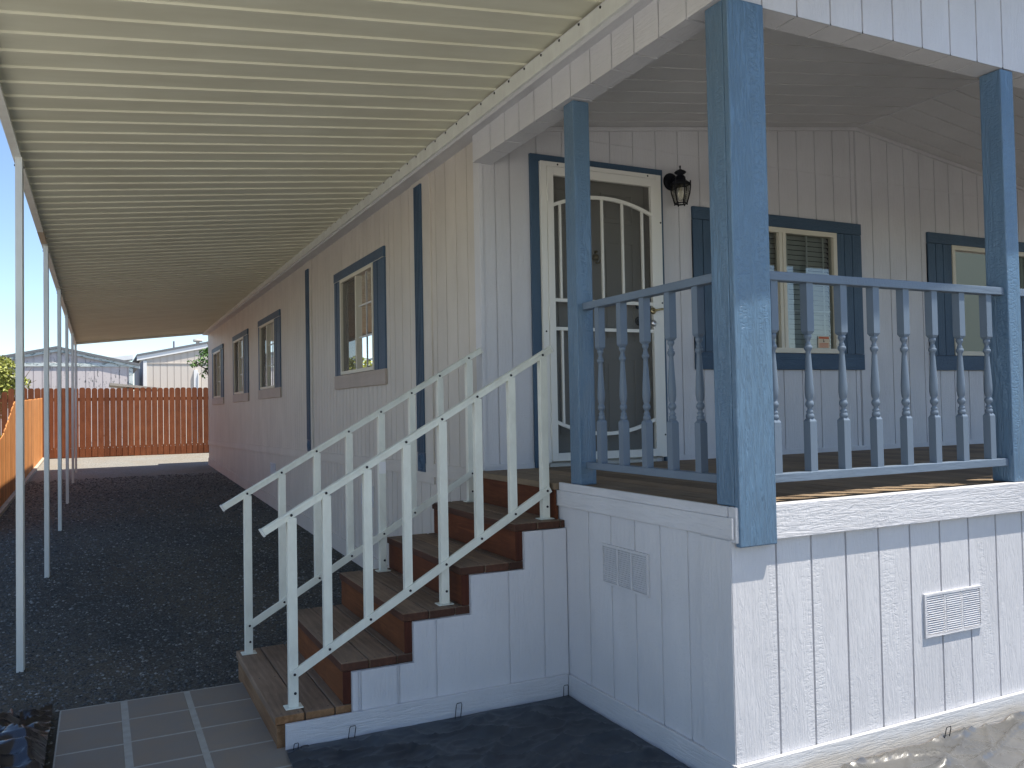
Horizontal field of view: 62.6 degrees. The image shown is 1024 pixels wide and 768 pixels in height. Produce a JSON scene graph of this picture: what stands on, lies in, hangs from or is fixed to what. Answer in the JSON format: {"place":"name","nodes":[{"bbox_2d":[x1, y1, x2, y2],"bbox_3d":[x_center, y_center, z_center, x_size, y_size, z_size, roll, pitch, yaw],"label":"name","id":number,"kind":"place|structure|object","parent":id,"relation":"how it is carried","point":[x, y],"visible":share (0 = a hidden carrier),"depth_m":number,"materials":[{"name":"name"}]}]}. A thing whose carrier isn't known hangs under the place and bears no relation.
{"place":"outdoors","nodes":[
{"label":"outdoors","id":0,"kind":"place"},
{"bbox_2d":[0,120,207,384],"label":"sky","id":1,"kind":"structure","parent":0,"point":[33,250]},
{"bbox_2d":[53,683,292,767],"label":"path","id":2,"kind":"structure","parent":0,"point":[223,726],"depth_m":4.11,"materials":[{"name":"concrete"}]},
{"bbox_2d":[0,442,439,767],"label":"ground","id":3,"kind":"structure","parent":0,"point":[101,468],"depth_m":7.55,"materials":[{"name":"grey gravel"}]},
{"bbox_2d":[0,354,35,398],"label":"leafy tree","id":4,"kind":"object","parent":3,"relation":"on","point":[6,376],"visible":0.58,"depth_m":22.31,"materials":[{"name":"green plant"}]},
{"bbox_2d":[0,398,43,516],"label":"side fence","id":5,"kind":"object","parent":3,"relation":"on","point":[33,421],"visible":0.79,"depth_m":14.78,"materials":[{"name":"orange wood"}]},
{"bbox_2d":[0,704,52,767],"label":"crumpled plastic bag","id":6,"kind":"object","parent":3,"relation":"on","point":[23,738],"visible":1,"depth_m":3.89,"materials":[{"name":"black"}]},
{"bbox_2d":[1,346,139,446],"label":"neighbour house","id":7,"kind":"structure","parent":3,"relation":"on","point":[97,371],"depth_m":26.52,"materials":[{"name":"white"}]},
{"bbox_2d":[0,387,208,458],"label":"back fence","id":8,"kind":"object","parent":3,"relation":"on","point":[124,416],"visible":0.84,"depth_m":22.78,"materials":[{"name":"brown wood"}]},
{"bbox_2d":[111,339,208,442],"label":"neighbour house","id":9,"kind":"structure","parent":3,"relation":"on","point":[168,368],"depth_m":32.42,"materials":[{"name":"beige wood"}]},
{"bbox_2d":[187,342,207,378],"bbox_3d":[-8.664,0.289,25.106,1.270,3.506,1.662,-2,-2,26],"label":"orange tree","id":10,"kind":"object","parent":3,"relation":"on","point":[202,356],"visible":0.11,"depth_m":24.83,"materials":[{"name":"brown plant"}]},
{"bbox_2d":[0,0,633,672],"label":"carport awning","id":11,"kind":"object","parent":3,"relation":"on","point":[192,166],"visible":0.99,"depth_m":5.29,"materials":[{"name":"beige metal"}]},
{"bbox_2d":[236,478,568,749],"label":"porch steps","id":12,"kind":"structure","parent":3,"relation":"on","point":[503,643],"depth_m":4.42,"materials":[{"name":"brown wood"}]},
{"bbox_2d":[219,347,483,655],"bbox_3d":[-0.942,0.670,5.292,1.700,1.828,0.075,0,-2,-26],"label":"stair handrail","id":13,"kind":"object","parent":12,"relation":"on","point":[251,622],"visible":0.88,"depth_m":5.24,"materials":[{"name":"metal"}]},
{"bbox_2d":[258,345,553,710],"bbox_3d":[-0.476,0.668,4.356,1.614,1.762,0.075,0,-2,-26],"label":"stair handrail","id":14,"kind":"object","parent":12,"relation":"on","point":[410,586],"visible":1,"depth_m":4.32,"materials":[{"name":"metal"}]},
{"bbox_2d":[286,695,689,767],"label":"landscape fabric","id":15,"kind":"object","parent":3,"relation":"on","point":[566,731],"visible":1,"depth_m":3.87,"materials":[{"name":"black fabric"}]},
{"bbox_2d":[841,712,1023,767],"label":"plastic sheet","id":16,"kind":"object","parent":3,"relation":"on","point":[1000,745],"visible":1,"depth_m":3.72,"materials":[{"name":"plastic"}]},
{"bbox_2d":[202,0,1023,767],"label":"manufactured house","id":17,"kind":"structure","parent":0,"point":[786,408],"depth_m":4.57,"materials":[{"name":"paint"}]},
{"bbox_2d":[212,344,223,404],"bbox_3d":[-6.389,-0.183,18.311,0.058,1.254,1.890,0,-2,-26],"label":"window","id":18,"kind":"structure","parent":17,"relation":"in","point":[218,352],"depth_m":18.31,"materials":[{"name":"glass"}]},
{"bbox_2d":[232,329,248,401],"bbox_3d":[-4.949,-0.305,15.378,0.058,1.254,1.830,0,-2,-26],"label":"window","id":19,"kind":"structure","parent":17,"relation":"in","point":[240,341],"depth_m":15.37,"materials":[{"name":"glass"}]},
{"bbox_2d":[257,309,281,398],"bbox_3d":[-3.683,-0.412,12.799,0.058,1.254,1.820,0,-2,-26],"label":"window","id":20,"kind":"structure","parent":17,"relation":"in","point":[269,327],"depth_m":12.77,"materials":[{"name":"glass"}]},
{"bbox_2d":[333,246,387,389],"bbox_3d":[-1.527,-0.596,8.408,0.058,1.254,1.810,0,-2,-26],"label":"window","id":21,"kind":"structure","parent":17,"relation":"in","point":[360,317],"depth_m":8.32,"materials":[{"name":"glass"}]},
{"bbox_2d":[552,457,641,462],"bbox_3d":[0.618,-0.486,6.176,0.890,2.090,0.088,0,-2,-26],"label":"threshold","id":22,"kind":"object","parent":17,"relation":"in","point":[632,457],"depth_m":6.19,"materials":[{"name":"grey paint"}]},
{"bbox_2d":[538,160,666,462],"bbox_3d":[0.683,-0.513,6.082,1.027,2.116,0.115,0,-2,-26],"label":"security door","id":23,"kind":"structure","parent":17,"relation":"in","point":[626,218],"depth_m":6.14,"materials":[{"name":"white metal"}]},
{"bbox_2d":[663,166,690,206],"bbox_3d":[1.259,-1.495,6.354,0.153,0.303,0.198,0,-2,-26],"label":"wall lantern","id":24,"kind":"object","parent":17,"relation":"attached to","point":[672,183],"depth_m":6.34,"materials":[{"name":"black metal"}]},
{"bbox_2d":[691,206,864,369],"bbox_3d":[2.103,-0.758,7.125,1.815,1.425,0.550,0,-2,-26],"label":"window","id":25,"kind":"structure","parent":17,"relation":"in","point":[844,257],"depth_m":7.06,"materials":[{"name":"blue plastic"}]},
{"bbox_2d":[926,232,1023,370],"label":"window","id":26,"kind":"structure","parent":17,"relation":"in","point":[950,258],"depth_m":7.85,"materials":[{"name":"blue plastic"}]}
]}

